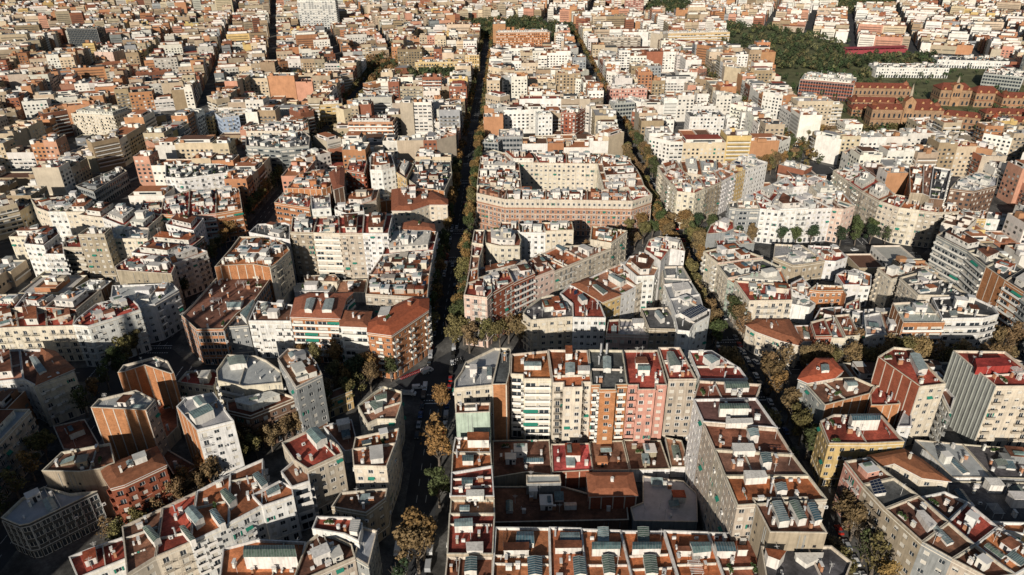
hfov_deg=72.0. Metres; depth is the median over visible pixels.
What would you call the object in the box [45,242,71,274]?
apartment house
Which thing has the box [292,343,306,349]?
plane tree
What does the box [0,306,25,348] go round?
apartment house
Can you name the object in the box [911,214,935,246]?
window
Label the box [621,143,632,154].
plane tree
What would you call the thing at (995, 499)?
courtyard building
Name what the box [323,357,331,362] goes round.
window
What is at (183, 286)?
plane tree
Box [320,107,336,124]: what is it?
window
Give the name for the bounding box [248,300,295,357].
apartment house
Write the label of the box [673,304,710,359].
apartment house
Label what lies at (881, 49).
grandstand
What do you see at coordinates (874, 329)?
apartment house
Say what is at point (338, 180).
apartment house
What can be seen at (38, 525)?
window
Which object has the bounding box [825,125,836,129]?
plane tree
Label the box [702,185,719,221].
window
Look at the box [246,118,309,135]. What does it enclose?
apartment house
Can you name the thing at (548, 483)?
courtyard building
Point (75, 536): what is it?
window
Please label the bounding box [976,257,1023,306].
apartment house
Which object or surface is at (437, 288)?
plane tree
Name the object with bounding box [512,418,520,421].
window
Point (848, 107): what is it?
window
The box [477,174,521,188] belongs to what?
apartment house
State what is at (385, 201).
courtyard building
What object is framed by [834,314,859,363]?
apartment house
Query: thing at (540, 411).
window
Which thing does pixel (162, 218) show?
window
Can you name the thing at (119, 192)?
window
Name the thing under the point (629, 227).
plane tree
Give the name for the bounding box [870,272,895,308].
window
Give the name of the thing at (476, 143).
plane tree
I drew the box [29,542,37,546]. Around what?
window
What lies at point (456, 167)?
plane tree
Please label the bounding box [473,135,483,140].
plane tree
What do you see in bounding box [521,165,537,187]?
window
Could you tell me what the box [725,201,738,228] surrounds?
apartment house
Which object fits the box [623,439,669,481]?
courtyard building
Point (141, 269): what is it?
apartment house
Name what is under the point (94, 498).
window
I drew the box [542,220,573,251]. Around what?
apartment house
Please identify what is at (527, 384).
window
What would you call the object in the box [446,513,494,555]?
apartment house
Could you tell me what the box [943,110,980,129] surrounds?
hospital pavilion
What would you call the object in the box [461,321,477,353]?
plane tree
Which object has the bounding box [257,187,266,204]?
plane tree
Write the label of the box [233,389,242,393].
window
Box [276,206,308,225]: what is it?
window
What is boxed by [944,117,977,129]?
window
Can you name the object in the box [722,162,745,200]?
apartment house
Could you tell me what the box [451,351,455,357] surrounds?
parked van
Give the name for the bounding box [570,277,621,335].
apartment house
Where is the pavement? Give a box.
[0,0,1014,574]
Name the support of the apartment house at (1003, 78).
on the ground at (422, 460)
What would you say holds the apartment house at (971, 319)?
on the ground at (422, 460)
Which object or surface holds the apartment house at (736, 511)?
on the ground at (422, 460)
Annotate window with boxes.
[0,331,22,348]
[11,238,62,268]
[22,527,30,532]
[23,330,52,349]
[26,534,34,539]
[27,238,59,275]
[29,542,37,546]
[32,522,41,530]
[34,551,42,557]
[35,530,44,537]
[38,537,47,544]
[42,518,50,525]
[43,546,52,555]
[45,525,53,532]
[48,532,56,539]
[49,258,68,274]
[51,215,70,240]
[51,330,82,360]
[52,513,60,520]
[52,541,61,550]
[55,520,63,527]
[58,527,66,534]
[61,508,70,515]
[62,536,71,545]
[64,516,73,522]
[66,251,89,277]
[67,28,107,45]
[67,523,76,529]
[68,215,79,233]
[71,504,79,510]
[71,531,80,540]
[72,112,130,135]
[74,511,82,516]
[77,174,130,201]
[77,314,149,365]
[77,518,85,525]
[78,293,102,313]
[80,527,89,536]
[81,218,103,226]
[81,232,119,280]
[81,499,88,506]
[83,506,91,513]
[86,513,94,520]
[90,495,98,501]
[90,522,98,531]
[92,502,100,508]
[95,509,103,515]
[114,566,124,573]
[116,241,145,259]
[120,499,126,504]
[147,295,183,340]
[150,218,164,236]
[163,556,169,563]
[165,565,172,570]
[168,169,229,192]
[168,222,208,242]
[175,255,212,297]
[180,549,186,556]
[197,550,203,556]
[204,217,219,242]
[207,117,217,134]
[208,537,214,543]
[215,116,239,131]
[218,213,246,241]
[221,386,230,391]
[223,394,232,398]
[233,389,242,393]
[233,531,242,539]
[245,525,253,531]
[247,141,310,180]
[266,516,275,521]
[272,255,293,299]
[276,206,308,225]
[293,235,316,280]
[294,533,299,539]
[295,488,308,495]
[297,496,310,503]
[299,1,339,28]
[299,504,312,512]
[300,512,313,520]
[302,520,314,529]
[305,333,317,335]
[306,339,318,341]
[315,236,344,279]
[317,321,326,324]
[318,327,327,330]
[319,333,328,336]
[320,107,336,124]
[320,339,329,342]
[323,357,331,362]
[327,322,338,324]
[336,568,343,573]
[342,236,365,279]
[343,331,353,333]
[344,338,354,340]
[345,344,354,347]
[346,351,355,354]
[348,173,365,190]
[356,331,366,334]
[357,338,367,341]
[358,345,368,348]
[365,227,393,273]
[371,170,395,195]
[394,207,446,233]
[478,196,503,229]
[482,141,501,152]
[488,247,517,264]
[496,33,548,45]
[499,139,521,151]
[506,202,543,222]
[512,378,521,381]
[512,385,520,388]
[512,392,521,395]
[512,398,521,401]
[512,405,520,408]
[512,411,521,415]
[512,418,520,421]
[512,424,520,427]
[513,431,521,436]
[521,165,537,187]
[522,235,543,258]
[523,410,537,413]
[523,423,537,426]
[525,383,535,386]
[525,390,535,393]
[525,397,535,400]
[525,403,535,406]
[525,416,535,419]
[525,429,535,432]
[525,436,534,439]
[536,115,551,134]
[538,423,548,426]
[538,429,548,432]
[538,436,548,438]
[539,383,549,386]
[539,390,549,393]
[539,397,548,400]
[539,403,548,406]
[539,410,548,413]
[539,416,548,419]
[540,165,564,187]
[546,203,585,235]
[547,233,571,247]
[562,112,583,133]
[567,165,593,188]
[584,252,608,276]
[587,203,630,235]
[598,38,639,43]
[606,90,646,104]
[610,235,625,265]
[613,104,633,123]
[625,0,642,9]
[631,198,650,232]
[661,179,667,208]
[669,34,728,40]
[670,192,703,226]
[685,115,723,133]
[700,255,715,296]
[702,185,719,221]
[714,270,726,309]
[718,177,733,213]
[732,173,743,200]
[737,212,757,240]
[742,165,765,194]
[756,212,776,243]
[773,262,821,283]
[775,211,805,243]
[798,81,853,101]
[803,211,829,241]
[812,293,840,313]
[825,261,845,279]
[826,211,840,241]
[832,174,846,190]
[841,210,852,235]
[846,185,860,210]
[847,107,864,115]
[848,476,853,485]
[852,91,908,99]
[857,289,867,305]
[859,196,877,231]
[864,110,941,124]
[870,69,947,77]
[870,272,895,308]
[875,204,896,241]
[892,211,916,244]
[894,283,929,302]
[901,333,911,336]
[903,104,911,127]
[903,327,913,329]
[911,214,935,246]
[915,333,925,336]
[917,327,927,329]
[929,240,964,284]
[929,333,939,335]
[930,91,969,104]
[930,216,945,247]
[931,303,995,361]
[931,327,941,329]
[933,60,1007,68]
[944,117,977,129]
[948,189,994,210]
[952,85,959,105]
[957,256,983,294]
[970,94,992,105]
[980,75,1021,90]
[986,223,1002,230]
[986,413,994,417]
[994,98,1023,107]
[997,286,1022,328]
[1008,297,1023,355]
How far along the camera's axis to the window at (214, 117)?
638.85 m
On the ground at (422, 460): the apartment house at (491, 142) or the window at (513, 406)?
the apartment house at (491, 142)
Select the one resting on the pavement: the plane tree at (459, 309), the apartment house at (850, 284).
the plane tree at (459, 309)
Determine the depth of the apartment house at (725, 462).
214.01 m
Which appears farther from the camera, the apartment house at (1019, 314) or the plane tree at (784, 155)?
the plane tree at (784, 155)
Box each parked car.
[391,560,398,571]
[414,431,419,438]
[416,421,421,427]
[418,411,422,417]
[744,356,750,361]
[748,364,754,369]
[751,359,759,364]
[753,372,759,378]
[766,398,773,404]
[782,427,789,434]
[834,524,843,534]
[841,539,852,549]
[852,555,860,566]
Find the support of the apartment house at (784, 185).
on the ground at (422, 460)
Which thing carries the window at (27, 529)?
in the apartment house at (44, 521)
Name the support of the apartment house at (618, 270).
on the ground at (422, 460)
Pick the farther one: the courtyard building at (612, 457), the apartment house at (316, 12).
the apartment house at (316, 12)
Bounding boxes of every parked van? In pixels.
[393,541,400,555]
[412,384,421,389]
[420,366,433,373]
[421,390,425,399]
[422,381,427,390]
[424,558,431,571]
[426,543,433,555]
[428,349,432,357]
[443,410,448,418]
[449,366,453,373]
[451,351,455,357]
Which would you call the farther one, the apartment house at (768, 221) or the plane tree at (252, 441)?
the apartment house at (768, 221)
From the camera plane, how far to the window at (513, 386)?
261.96 m
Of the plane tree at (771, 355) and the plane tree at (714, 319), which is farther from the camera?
the plane tree at (714, 319)
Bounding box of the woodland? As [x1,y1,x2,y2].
[101,0,1023,167]
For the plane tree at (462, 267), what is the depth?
370.52 m
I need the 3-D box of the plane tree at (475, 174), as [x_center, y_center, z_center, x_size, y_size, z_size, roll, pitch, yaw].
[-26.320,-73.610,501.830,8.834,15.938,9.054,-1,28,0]
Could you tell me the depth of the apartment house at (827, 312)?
330.08 m
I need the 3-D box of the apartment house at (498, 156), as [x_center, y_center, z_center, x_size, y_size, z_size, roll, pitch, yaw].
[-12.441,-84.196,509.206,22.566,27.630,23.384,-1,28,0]
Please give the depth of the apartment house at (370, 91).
742.46 m
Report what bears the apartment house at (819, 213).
on the ground at (422, 460)
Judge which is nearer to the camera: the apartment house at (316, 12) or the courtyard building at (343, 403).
the courtyard building at (343, 403)
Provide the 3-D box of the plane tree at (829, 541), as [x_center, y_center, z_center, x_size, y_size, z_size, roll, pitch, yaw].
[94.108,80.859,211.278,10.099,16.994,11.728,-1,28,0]
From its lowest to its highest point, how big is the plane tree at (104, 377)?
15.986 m
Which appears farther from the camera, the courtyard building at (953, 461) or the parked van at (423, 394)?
the parked van at (423, 394)
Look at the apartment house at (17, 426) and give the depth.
252.93 m
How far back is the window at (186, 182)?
478.95 m
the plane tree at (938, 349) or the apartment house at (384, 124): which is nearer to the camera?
the plane tree at (938, 349)
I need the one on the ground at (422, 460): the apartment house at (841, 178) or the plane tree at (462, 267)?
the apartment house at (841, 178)
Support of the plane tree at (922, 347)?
on the pavement
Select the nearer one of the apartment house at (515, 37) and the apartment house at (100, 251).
the apartment house at (100, 251)
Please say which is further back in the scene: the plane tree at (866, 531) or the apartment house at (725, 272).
the apartment house at (725, 272)
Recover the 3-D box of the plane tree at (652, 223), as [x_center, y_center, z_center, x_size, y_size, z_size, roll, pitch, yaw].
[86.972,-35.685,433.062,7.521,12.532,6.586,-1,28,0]
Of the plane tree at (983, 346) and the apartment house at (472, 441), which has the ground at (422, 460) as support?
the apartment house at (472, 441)
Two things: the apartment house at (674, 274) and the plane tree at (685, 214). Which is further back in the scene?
the plane tree at (685, 214)
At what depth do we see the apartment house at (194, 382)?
282.51 m
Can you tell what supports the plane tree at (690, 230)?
on the pavement
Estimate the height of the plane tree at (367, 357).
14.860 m
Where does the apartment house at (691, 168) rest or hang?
on the ground at (422, 460)
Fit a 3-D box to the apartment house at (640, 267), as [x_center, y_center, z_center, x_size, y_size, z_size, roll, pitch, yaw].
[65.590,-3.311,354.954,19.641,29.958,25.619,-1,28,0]
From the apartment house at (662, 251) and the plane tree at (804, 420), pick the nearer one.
the plane tree at (804, 420)
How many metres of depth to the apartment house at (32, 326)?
315.82 m
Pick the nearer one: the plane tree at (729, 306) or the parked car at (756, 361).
the parked car at (756, 361)
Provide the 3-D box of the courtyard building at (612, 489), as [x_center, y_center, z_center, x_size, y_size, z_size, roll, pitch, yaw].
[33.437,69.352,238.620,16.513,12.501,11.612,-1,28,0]
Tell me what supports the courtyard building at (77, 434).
on the ground at (422, 460)
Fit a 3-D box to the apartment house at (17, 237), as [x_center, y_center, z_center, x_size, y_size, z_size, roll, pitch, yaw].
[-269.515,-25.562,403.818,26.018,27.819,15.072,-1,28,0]
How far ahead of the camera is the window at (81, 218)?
425.46 m
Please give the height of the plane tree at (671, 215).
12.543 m
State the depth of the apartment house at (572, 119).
626.73 m
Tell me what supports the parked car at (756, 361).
on the ground at (422, 460)
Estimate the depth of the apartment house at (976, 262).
352.67 m
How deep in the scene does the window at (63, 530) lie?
225.38 m
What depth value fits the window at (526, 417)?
264.95 m
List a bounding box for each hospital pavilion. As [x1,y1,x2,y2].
[846,93,899,106]
[847,104,866,116]
[851,80,911,101]
[863,85,944,127]
[915,99,933,103]
[930,77,972,105]
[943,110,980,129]
[969,86,999,106]
[979,108,1023,120]
[985,113,1023,124]
[993,89,1023,108]
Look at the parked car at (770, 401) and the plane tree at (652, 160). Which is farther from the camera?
the plane tree at (652, 160)
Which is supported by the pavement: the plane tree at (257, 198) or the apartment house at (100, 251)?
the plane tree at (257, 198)
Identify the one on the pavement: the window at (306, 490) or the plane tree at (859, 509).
the plane tree at (859, 509)
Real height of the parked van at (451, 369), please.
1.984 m
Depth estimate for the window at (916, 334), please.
307.35 m
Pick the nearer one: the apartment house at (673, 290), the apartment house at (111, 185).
the apartment house at (673, 290)
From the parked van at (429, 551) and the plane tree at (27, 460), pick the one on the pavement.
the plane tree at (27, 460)
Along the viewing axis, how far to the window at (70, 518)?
225.63 m
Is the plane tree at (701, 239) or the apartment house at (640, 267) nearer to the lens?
the apartment house at (640, 267)
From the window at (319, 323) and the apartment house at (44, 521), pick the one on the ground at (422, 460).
the apartment house at (44, 521)
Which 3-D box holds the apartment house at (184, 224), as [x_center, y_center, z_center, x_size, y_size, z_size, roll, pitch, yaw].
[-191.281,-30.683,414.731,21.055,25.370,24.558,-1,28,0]
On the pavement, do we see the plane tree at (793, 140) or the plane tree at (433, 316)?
the plane tree at (433, 316)
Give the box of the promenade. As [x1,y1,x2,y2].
[89,147,808,544]
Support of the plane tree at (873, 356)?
on the pavement
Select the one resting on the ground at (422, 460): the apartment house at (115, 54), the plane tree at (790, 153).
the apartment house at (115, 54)
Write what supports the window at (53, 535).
in the apartment house at (44, 521)
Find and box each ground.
[0,0,1023,574]
[103,0,1023,147]
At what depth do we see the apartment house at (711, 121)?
625.54 m
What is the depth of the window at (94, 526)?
232.57 m
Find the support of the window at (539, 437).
in the apartment house at (531, 378)
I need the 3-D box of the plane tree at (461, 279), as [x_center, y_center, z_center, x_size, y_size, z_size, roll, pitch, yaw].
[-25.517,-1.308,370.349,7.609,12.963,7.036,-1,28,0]
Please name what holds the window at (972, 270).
in the apartment house at (976, 262)
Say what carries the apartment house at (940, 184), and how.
on the ground at (422, 460)
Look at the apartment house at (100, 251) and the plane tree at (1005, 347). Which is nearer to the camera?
the plane tree at (1005, 347)
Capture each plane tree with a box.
[0,468,29,499]
[15,450,43,480]
[22,428,56,463]
[68,384,92,417]
[85,377,99,399]
[92,358,110,390]
[95,516,111,538]
[103,346,126,377]
[105,516,124,541]
[111,335,132,362]
[122,329,139,355]
[125,505,145,524]
[148,497,164,511]
[162,476,185,500]
[172,467,189,494]
[173,463,188,491]
[179,277,189,298]
[182,471,204,491]
[190,452,204,480]
[199,455,222,481]
[206,246,213,257]
[214,235,225,254]
[217,228,229,247]
[222,220,236,241]
[237,430,245,444]
[240,423,250,451]
[240,442,248,459]
[243,432,261,459]
[251,191,261,208]
[254,426,266,449]
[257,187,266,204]
[261,178,267,199]
[262,424,278,452]
[266,178,271,194]
[269,172,275,190]
[274,164,283,181]
[276,414,294,439]
[291,411,301,432]
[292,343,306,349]
[308,342,323,365]
[323,378,332,394]
[324,338,343,361]
[325,389,335,403]
[326,396,332,411]
[337,362,351,377]
[338,376,354,397]
[340,376,356,393]
[344,353,366,387]
[351,372,367,397]
[359,351,377,369]
[361,360,379,391]
[383,355,396,381]
[391,557,408,574]
[392,515,435,573]
[401,506,437,560]
[418,412,446,457]
[424,466,450,507]
[425,425,451,467]
[429,290,438,312]
[431,283,443,298]
[431,312,439,331]
[431,383,450,416]
[432,269,442,284]
[434,258,446,283]
[435,254,442,280]
[436,244,446,273]
[438,232,450,251]
[439,240,447,250]
[441,228,450,237]
[443,217,452,231]
[443,313,466,345]
[447,189,455,202]
[447,298,463,312]
[448,203,454,216]
[449,300,464,336]
[450,293,463,306]
[452,156,461,172]
[452,163,461,178]
[452,171,461,185]
[453,315,470,344]
[454,261,468,280]
[454,280,465,290]
[456,275,466,286]
[457,233,471,249]
[457,256,469,270]
[457,285,464,292]
[460,240,471,255]
[460,248,470,272]
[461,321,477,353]
[462,199,476,214]
[463,212,474,233]
[465,212,475,230]
[466,187,476,202]
[469,172,477,184]
[470,158,479,166]
[470,166,478,174]
[470,176,476,185]
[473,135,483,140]
[473,138,482,147]
[473,150,481,156]
[474,130,484,137]
[474,145,482,154]
[476,317,493,348]
[490,318,508,347]
[501,312,513,343]
[507,318,526,347]
[513,313,522,338]
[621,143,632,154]
[623,218,634,238]
[627,152,634,157]
[629,232,641,249]
[630,129,638,144]
[633,132,642,148]
[633,157,641,164]
[634,162,646,171]
[635,212,647,231]
[637,136,643,153]
[637,220,651,243]
[638,140,646,158]
[641,175,649,182]
[642,143,650,163]
[643,146,652,160]
[645,154,653,171]
[648,154,656,177]
[648,220,659,236]
[650,161,661,183]
[651,192,658,199]
[651,201,662,219]
[652,203,661,213]
[655,208,666,234]
[658,217,672,232]
[662,230,678,237]
[663,221,674,233]
[666,212,675,224]
[675,209,693,234]
[680,216,694,242]
[683,220,697,247]
[683,258,698,274]
[684,248,690,257]
[685,227,705,252]
[688,272,701,286]
[690,232,705,262]
[691,229,706,257]
[693,212,703,226]
[693,279,703,295]
[695,244,709,266]
[697,285,707,298]
[702,297,716,312]
[706,214,717,226]
[707,306,722,335]
[709,317,721,343]
[709,319,727,349]
[718,345,741,359]
[726,295,736,321]
[727,294,742,327]
[727,355,744,365]
[731,302,747,335]
[735,312,751,341]
[738,365,747,373]
[746,223,758,239]
[746,374,752,382]
[760,350,778,383]
[760,356,785,392]
[761,404,782,429]
[762,154,769,162]
[765,163,771,175]
[765,370,788,402]
[769,156,775,174]
[772,152,781,170]
[775,344,797,375]
[776,226,788,243]
[779,150,788,161]
[781,387,802,424]
[787,151,793,160]
[788,444,799,457]
[790,136,796,148]
[790,147,799,160]
[790,226,803,244]
[790,402,804,435]
[791,407,812,445]
[798,344,817,370]
[801,423,818,458]
[803,140,809,156]
[806,224,819,244]
[807,341,833,359]
[824,531,850,553]
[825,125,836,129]
[828,344,843,363]
[832,488,857,527]
[832,545,858,574]
[836,225,850,245]
[841,501,868,540]
[843,340,863,362]
[850,222,864,245]
[851,214,863,229]
[852,327,865,344]
[853,528,877,561]
[858,344,879,361]
[860,530,894,574]
[863,223,880,245]
[866,217,880,236]
[875,333,899,354]
[878,557,902,574]
[880,226,892,244]
[892,335,918,349]
[910,334,934,358]
[923,340,945,360]
[937,343,961,361]
[957,338,980,350]
[979,342,993,350]
[987,325,1010,346]
[989,342,1013,353]
[1005,321,1023,353]
[1009,346,1020,359]
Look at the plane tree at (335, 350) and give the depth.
307.35 m
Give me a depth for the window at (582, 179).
495.60 m
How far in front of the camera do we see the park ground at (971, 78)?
857.27 m
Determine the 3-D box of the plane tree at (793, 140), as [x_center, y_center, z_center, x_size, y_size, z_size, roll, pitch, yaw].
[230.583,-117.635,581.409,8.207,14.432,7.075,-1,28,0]
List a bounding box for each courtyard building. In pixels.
[53,419,98,450]
[157,400,180,448]
[163,450,195,487]
[293,277,333,296]
[303,274,339,291]
[318,422,327,433]
[323,417,355,462]
[326,387,353,418]
[335,277,366,301]
[380,193,390,211]
[493,439,551,485]
[494,486,628,528]
[526,471,560,493]
[551,442,592,487]
[586,472,637,516]
[590,440,629,471]
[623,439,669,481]
[629,475,697,530]
[664,437,685,476]
[789,296,815,324]
[794,325,811,360]
[911,439,992,480]
[931,54,1009,68]
[945,477,1023,521]
[964,444,1023,481]
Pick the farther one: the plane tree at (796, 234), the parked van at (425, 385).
the plane tree at (796, 234)
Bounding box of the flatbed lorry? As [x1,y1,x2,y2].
[400,389,415,395]
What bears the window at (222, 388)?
in the apartment house at (238, 376)
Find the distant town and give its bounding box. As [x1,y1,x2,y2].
[0,0,1023,424]
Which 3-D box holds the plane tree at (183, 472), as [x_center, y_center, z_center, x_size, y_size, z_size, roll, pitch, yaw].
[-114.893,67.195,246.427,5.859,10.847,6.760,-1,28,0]
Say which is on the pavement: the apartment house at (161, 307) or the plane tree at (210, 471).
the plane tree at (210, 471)
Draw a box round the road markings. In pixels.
[0,44,919,573]
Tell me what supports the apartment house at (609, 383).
on the ground at (422, 460)
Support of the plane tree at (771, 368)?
on the pavement
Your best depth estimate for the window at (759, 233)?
425.05 m
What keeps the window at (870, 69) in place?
in the apartment house at (910, 70)
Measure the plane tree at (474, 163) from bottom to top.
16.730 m
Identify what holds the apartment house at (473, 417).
on the ground at (422, 460)
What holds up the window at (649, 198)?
in the apartment house at (641, 197)
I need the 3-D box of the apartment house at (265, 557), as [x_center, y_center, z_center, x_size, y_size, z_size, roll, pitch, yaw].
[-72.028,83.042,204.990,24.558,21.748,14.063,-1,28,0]
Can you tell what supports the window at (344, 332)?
in the apartment house at (353, 334)
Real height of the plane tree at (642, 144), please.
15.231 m
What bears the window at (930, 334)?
in the apartment house at (916, 319)
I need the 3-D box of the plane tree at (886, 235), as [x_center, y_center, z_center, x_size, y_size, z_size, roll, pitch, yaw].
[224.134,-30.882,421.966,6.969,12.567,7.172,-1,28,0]
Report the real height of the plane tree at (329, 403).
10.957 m
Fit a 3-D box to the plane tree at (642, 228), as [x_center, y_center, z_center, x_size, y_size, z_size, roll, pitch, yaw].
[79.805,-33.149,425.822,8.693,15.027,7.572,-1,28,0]
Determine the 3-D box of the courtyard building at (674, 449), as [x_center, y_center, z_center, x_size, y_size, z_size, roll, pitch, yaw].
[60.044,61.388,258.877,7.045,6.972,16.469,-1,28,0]
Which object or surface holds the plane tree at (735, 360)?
on the pavement
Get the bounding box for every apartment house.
[0,294,23,311]
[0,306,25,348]
[0,349,38,418]
[0,409,44,480]
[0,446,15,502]
[1,486,107,558]
[8,223,62,269]
[15,288,57,312]
[15,305,55,350]
[19,345,52,424]
[24,228,61,276]
[30,196,71,226]
[33,371,87,426]
[35,348,88,425]
[41,443,116,516]
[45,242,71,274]
[45,289,103,317]
[45,304,84,360]
[48,190,80,240]
[63,235,91,277]
[66,25,107,46]
[66,193,97,234]
[69,537,125,574]
[71,102,131,135]
[73,294,151,367]
[76,167,130,201]
[76,279,112,300]
[78,226,120,281]
[79,201,116,229]
[91,390,170,459]
[94,47,126,60]
[98,446,176,523]
[102,203,138,226]
[111,225,151,261]
[111,282,184,342]
[115,254,185,309]
[117,356,181,408]
[122,508,161,574]
[124,207,165,236]
[131,241,183,259]
[139,200,162,213]
[148,227,211,269]
[155,491,199,574]
[160,188,188,231]
[165,163,229,193]
[166,213,209,244]
[168,242,213,297]
[176,392,244,482]
[177,370,219,400]
[181,276,273,364]
[184,474,237,574]
[188,188,221,243]
[205,110,218,135]
[214,109,240,134]
[215,236,295,303]
[215,354,286,409]
[216,185,247,242]
[219,538,305,574]
[226,391,299,450]
[227,300,255,354]
[228,459,270,544]
[245,130,312,180]
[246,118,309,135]
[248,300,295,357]
[249,220,296,282]
[252,480,301,540]
[274,191,312,228]
[277,348,329,432]
[281,461,318,531]
[282,426,347,515]
[287,168,334,215]
[290,213,319,281]
[290,292,355,363]
[294,534,357,574]
[297,0,339,28]
[311,193,332,216]
[312,516,363,552]
[313,215,345,279]
[319,95,343,125]
[329,166,346,205]
[331,488,391,541]
[334,202,364,215]
[338,213,367,279]
[339,309,372,370]
[344,188,380,213]
[346,156,370,192]
[348,113,397,135]
[352,442,399,511]
[353,427,402,487]
[354,527,382,574]
[357,386,405,451]
[362,211,395,275]
[364,89,387,93]
[365,271,432,318]
[367,297,432,378]
[370,153,396,197]
[370,251,435,286]
[382,226,439,277]
[391,184,448,233]
[395,159,413,187]
[400,220,435,235]
[408,159,452,198]
[415,57,463,72]
[445,556,492,574]
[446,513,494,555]
[449,465,494,501]
[450,499,494,512]
[451,447,491,471]
[452,348,499,446]
[452,432,492,467]
[455,402,491,456]
[464,278,492,347]
[465,49,480,71]
[465,268,479,288]
[468,255,479,272]
[470,230,485,266]
[471,243,483,267]
[476,183,506,229]
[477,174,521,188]
[478,167,520,177]
[478,268,514,337]
[479,158,519,169]
[479,260,518,276]
[480,151,507,162]
[481,134,501,152]
[485,227,521,265]
[492,348,510,439]
[492,527,549,574]
[496,27,549,45]
[499,128,523,151]
[499,149,538,188]
[499,221,519,234]
[505,186,545,223]
[508,259,535,321]
[510,350,551,439]
[519,220,545,260]
[521,295,572,351]
[527,253,554,300]
[533,151,565,188]
[535,110,552,134]
[540,244,583,295]
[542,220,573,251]
[545,186,586,235]
[548,345,591,443]
[549,527,586,574]
[560,106,585,134]
[560,285,605,349]
[564,244,610,278]
[566,151,603,188]
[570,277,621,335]
[582,526,631,574]
[586,187,631,236]
[588,226,628,266]
[588,349,627,443]
[589,270,635,318]
[594,153,630,187]
[596,158,636,187]
[597,34,640,45]
[598,166,641,188]
[599,0,604,8]
[601,176,643,189]
[605,319,618,349]
[606,83,646,104]
[606,261,642,317]
[609,98,634,123]
[614,0,620,6]
[618,318,648,349]
[621,526,676,574]
[623,346,666,442]
[624,0,643,10]
[624,251,658,317]
[625,184,651,233]
[640,307,674,349]
[644,236,684,306]
[655,159,679,200]
[658,266,690,306]
[658,347,696,442]
[659,167,687,209]
[661,280,698,307]
[664,530,723,574]
[665,175,693,214]
[666,27,729,40]
[669,294,702,322]
[670,181,705,228]
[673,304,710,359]
[680,158,701,179]
[683,380,760,459]
[684,109,724,135]
[684,398,776,488]
[687,349,747,394]
[690,177,705,212]
[693,423,792,524]
[699,171,721,222]
[699,243,762,297]
[700,159,717,174]
[702,449,808,531]
[705,216,733,248]
[709,532,757,574]
[713,255,781,310]
[714,168,735,214]
[714,225,754,252]
[715,470,827,540]
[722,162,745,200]
[723,267,787,316]
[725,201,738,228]
[729,280,792,338]
[732,154,767,196]
[735,196,759,241]
[738,191,771,204]
[743,314,802,367]
[748,496,826,559]
[755,184,778,204]
[755,200,779,243]
[757,544,851,574]
[771,244,824,284]
[772,191,808,243]
[773,175,793,193]
[785,192,831,242]
[787,176,808,193]
[790,358,843,420]
[791,277,811,301]
[797,71,856,101]
[802,377,874,443]
[803,175,825,191]
[808,180,840,195]
[808,245,847,280]
[808,318,831,361]
[809,283,846,316]
[810,413,904,486]
[812,196,843,242]
[813,303,842,320]
[816,189,854,204]
[825,317,844,362]
[830,163,867,193]
[832,457,893,527]
[834,199,854,238]
[834,270,859,306]
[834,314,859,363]
[842,268,871,305]
[842,308,863,328]
[844,298,859,312]
[845,171,879,222]
[850,477,918,550]
[857,181,892,232]
[860,312,885,361]
[862,307,890,328]
[865,385,900,426]
[867,448,951,495]
[868,263,928,308]
[869,61,949,77]
[870,347,945,445]
[870,495,948,574]
[874,193,907,242]
[880,311,897,349]
[888,301,944,358]
[890,197,920,245]
[891,270,967,305]
[896,410,911,448]
[903,161,923,203]
[910,202,938,247]
[910,522,974,574]
[920,164,933,205]
[921,491,967,520]
[927,388,954,443]
[928,167,951,208]
[928,202,958,247]
[928,224,987,285]
[931,294,998,361]
[943,350,1023,446]
[946,171,997,211]
[946,544,1015,574]
[949,502,997,543]
[956,245,1006,295]
[959,208,987,227]
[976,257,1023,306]
[976,526,1023,574]
[980,66,1023,91]
[984,212,1006,230]
[992,521,1023,540]
[995,269,1023,339]
[1006,293,1023,356]
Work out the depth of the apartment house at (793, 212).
421.81 m
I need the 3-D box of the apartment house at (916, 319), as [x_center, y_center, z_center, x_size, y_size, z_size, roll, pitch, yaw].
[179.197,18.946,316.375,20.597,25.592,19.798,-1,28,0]
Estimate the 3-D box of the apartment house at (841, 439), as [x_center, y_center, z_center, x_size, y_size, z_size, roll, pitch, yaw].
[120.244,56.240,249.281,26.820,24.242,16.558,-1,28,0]
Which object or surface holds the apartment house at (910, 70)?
on the ground at (422, 460)
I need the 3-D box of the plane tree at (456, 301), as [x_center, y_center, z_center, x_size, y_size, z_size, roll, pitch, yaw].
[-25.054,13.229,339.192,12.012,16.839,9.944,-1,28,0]
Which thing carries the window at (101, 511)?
in the apartment house at (44, 521)
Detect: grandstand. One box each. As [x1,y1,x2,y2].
[843,45,907,53]
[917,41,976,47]
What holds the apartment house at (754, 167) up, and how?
on the ground at (422, 460)
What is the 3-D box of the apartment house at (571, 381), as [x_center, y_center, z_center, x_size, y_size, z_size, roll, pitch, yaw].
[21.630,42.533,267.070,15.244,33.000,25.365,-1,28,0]
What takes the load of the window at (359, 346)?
in the apartment house at (353, 334)
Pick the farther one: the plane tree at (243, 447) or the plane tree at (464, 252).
the plane tree at (464, 252)
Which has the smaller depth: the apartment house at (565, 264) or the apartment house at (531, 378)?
the apartment house at (531, 378)
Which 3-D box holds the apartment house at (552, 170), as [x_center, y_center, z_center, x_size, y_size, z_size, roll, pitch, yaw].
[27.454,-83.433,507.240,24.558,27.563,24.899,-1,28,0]
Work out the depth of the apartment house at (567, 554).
199.21 m
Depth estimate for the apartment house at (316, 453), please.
235.78 m
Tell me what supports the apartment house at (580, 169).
on the ground at (422, 460)
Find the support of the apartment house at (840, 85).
on the ground at (422, 460)

